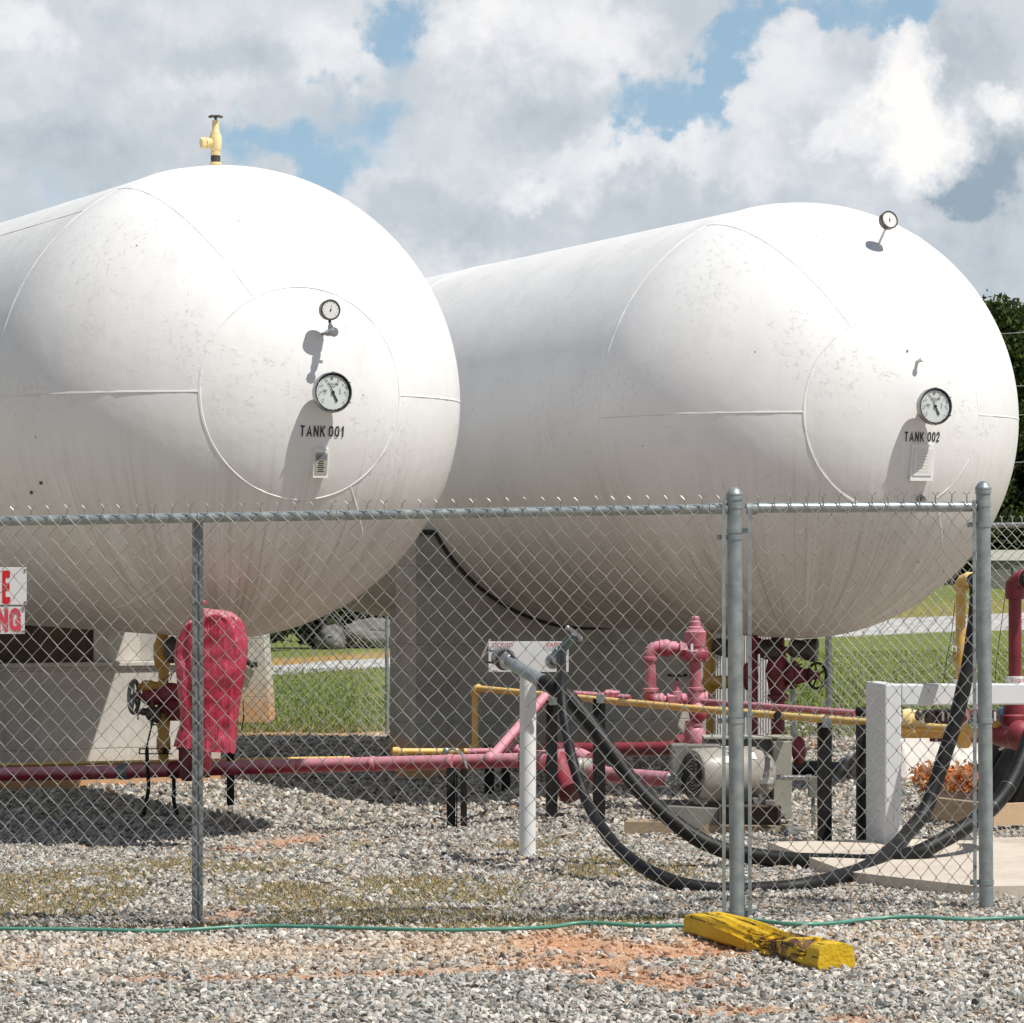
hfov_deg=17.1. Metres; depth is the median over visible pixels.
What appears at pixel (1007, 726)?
valve cluster
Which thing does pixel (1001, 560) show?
shed
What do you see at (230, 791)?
pipe stand
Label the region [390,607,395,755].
concrete saddle
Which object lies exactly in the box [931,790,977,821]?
planter box
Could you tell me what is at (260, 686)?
concrete pier
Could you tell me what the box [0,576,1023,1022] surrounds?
ground
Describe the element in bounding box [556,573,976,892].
vapor hose
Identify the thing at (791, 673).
shutoff valve
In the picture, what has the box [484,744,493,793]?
pipe stand
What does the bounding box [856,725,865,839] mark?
pipe stand
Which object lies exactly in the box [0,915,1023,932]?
garden hose
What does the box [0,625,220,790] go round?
concrete pedestal
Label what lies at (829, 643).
chain link fence
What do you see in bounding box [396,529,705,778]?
concrete saddle
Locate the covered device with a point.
(225, 662)
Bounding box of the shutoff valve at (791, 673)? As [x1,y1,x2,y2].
[743,635,827,764]
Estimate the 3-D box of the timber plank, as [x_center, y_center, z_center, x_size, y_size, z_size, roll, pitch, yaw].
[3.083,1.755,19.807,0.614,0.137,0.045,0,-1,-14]
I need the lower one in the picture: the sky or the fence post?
the fence post
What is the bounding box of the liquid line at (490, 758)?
[0,691,676,802]
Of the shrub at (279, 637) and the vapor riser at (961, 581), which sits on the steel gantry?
the vapor riser at (961, 581)
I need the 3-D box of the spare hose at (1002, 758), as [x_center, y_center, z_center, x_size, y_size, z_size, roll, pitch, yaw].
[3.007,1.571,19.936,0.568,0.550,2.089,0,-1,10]
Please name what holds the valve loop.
attached to the liquid line at (490, 758)
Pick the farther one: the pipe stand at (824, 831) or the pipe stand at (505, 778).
the pipe stand at (505, 778)
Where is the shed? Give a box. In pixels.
[969,550,1023,588]
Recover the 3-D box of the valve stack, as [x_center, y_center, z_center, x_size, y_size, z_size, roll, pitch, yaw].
[-2.312,1.371,22.087,0.395,1.182,0.515,0,-1,0]
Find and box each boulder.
[313,624,346,648]
[341,617,389,647]
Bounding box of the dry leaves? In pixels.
[905,759,977,799]
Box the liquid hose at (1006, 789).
[534,673,1023,868]
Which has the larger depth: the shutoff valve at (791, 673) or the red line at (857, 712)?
the shutoff valve at (791, 673)
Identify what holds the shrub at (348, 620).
on the ground at (888, 630)
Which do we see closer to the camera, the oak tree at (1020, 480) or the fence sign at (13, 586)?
the fence sign at (13, 586)
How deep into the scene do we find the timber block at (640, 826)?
19.64 m
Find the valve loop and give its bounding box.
[543,616,708,756]
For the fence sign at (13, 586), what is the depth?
15.60 m
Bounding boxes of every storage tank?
[0,115,460,636]
[342,202,1018,638]
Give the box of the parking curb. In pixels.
[683,911,855,970]
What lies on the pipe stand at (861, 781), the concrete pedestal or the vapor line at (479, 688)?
the vapor line at (479, 688)
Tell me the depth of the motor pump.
19.80 m
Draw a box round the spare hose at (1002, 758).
[992,744,1023,802]
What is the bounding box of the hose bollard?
[481,625,582,856]
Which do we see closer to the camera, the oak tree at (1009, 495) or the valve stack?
the valve stack
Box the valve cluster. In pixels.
[901,705,1023,750]
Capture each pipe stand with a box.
[227,752,233,804]
[447,767,466,826]
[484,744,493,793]
[501,768,509,790]
[546,695,557,818]
[593,691,604,820]
[817,714,831,840]
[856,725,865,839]
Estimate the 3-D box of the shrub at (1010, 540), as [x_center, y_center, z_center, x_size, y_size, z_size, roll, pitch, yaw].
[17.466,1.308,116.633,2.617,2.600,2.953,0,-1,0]
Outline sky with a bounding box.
[0,0,1023,311]
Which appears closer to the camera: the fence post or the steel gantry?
the steel gantry
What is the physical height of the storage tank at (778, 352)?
3.008 m
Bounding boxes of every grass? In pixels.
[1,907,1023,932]
[237,648,1023,738]
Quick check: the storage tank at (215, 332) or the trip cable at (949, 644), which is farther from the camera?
the storage tank at (215, 332)
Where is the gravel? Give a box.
[0,713,1023,1022]
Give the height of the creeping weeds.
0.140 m
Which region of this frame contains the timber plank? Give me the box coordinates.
[993,802,1023,825]
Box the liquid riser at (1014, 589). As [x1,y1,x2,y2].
[1005,569,1023,684]
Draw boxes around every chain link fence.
[0,481,993,926]
[169,607,388,735]
[825,516,1023,749]
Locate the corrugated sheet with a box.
[714,634,770,734]
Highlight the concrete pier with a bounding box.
[169,634,274,722]
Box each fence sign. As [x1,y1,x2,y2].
[0,567,26,604]
[0,606,24,633]
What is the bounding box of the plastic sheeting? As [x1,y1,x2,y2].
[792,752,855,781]
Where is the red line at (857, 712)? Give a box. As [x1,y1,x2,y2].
[573,689,865,716]
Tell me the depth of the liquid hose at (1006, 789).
17.68 m
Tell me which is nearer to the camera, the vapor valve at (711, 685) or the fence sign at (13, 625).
the fence sign at (13, 625)
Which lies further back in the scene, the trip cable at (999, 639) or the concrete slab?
the trip cable at (999, 639)
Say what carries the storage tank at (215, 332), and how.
on the concrete pedestal
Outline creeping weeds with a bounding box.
[0,837,766,931]
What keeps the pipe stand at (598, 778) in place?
on the ground at (888, 630)
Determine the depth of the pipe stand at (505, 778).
23.88 m
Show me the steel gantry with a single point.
(1006, 694)
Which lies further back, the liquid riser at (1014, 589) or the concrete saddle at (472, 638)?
the concrete saddle at (472, 638)
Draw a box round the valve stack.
[127,634,179,814]
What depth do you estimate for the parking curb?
13.92 m
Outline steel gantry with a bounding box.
[866,681,1023,843]
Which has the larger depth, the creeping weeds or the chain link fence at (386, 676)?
the chain link fence at (386, 676)
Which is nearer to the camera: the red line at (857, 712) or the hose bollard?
the hose bollard
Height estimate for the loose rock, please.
0.079 m
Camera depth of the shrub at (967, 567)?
116.51 m
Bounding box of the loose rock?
[778,825,806,836]
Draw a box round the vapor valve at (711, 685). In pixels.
[701,631,727,734]
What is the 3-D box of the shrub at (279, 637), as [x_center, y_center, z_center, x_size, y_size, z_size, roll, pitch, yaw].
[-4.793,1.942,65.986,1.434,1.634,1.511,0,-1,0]
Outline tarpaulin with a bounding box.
[901,719,977,777]
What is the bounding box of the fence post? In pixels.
[790,639,795,743]
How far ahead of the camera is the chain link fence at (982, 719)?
15.20 m
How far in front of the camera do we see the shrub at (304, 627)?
66.58 m
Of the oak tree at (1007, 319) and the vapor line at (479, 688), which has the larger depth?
the oak tree at (1007, 319)
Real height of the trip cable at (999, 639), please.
0.525 m
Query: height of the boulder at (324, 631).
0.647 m
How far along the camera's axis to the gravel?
14.88 m
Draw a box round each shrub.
[270,626,299,643]
[291,607,342,647]
[334,608,384,626]
[945,560,971,583]
[991,515,1023,549]
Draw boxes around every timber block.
[624,819,673,834]
[699,824,789,834]
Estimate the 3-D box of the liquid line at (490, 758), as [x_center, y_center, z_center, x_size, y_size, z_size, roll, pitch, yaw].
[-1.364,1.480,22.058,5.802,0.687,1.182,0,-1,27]
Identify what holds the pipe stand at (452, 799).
on the ground at (888, 630)
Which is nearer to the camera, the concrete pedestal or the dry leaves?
the dry leaves
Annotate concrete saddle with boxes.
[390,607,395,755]
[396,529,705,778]
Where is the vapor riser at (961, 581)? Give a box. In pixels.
[953,572,972,683]
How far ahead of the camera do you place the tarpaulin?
24.31 m
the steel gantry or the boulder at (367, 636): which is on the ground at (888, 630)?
the boulder at (367, 636)
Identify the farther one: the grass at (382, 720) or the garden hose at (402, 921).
the grass at (382, 720)
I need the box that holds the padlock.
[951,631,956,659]
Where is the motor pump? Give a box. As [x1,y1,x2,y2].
[654,735,816,828]
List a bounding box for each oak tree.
[953,467,1023,581]
[982,289,1023,515]
[998,444,1023,513]
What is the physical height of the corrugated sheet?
1.131 m
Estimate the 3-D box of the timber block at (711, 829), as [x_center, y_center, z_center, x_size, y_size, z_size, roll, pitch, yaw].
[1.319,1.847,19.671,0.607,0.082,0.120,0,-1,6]
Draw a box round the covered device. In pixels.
[174,600,247,774]
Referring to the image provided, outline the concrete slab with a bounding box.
[767,837,1023,897]
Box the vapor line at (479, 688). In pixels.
[0,684,946,766]
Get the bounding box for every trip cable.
[943,603,954,682]
[995,593,1005,682]
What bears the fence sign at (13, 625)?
attached to the chain link fence at (982, 719)
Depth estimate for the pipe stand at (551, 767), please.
21.08 m

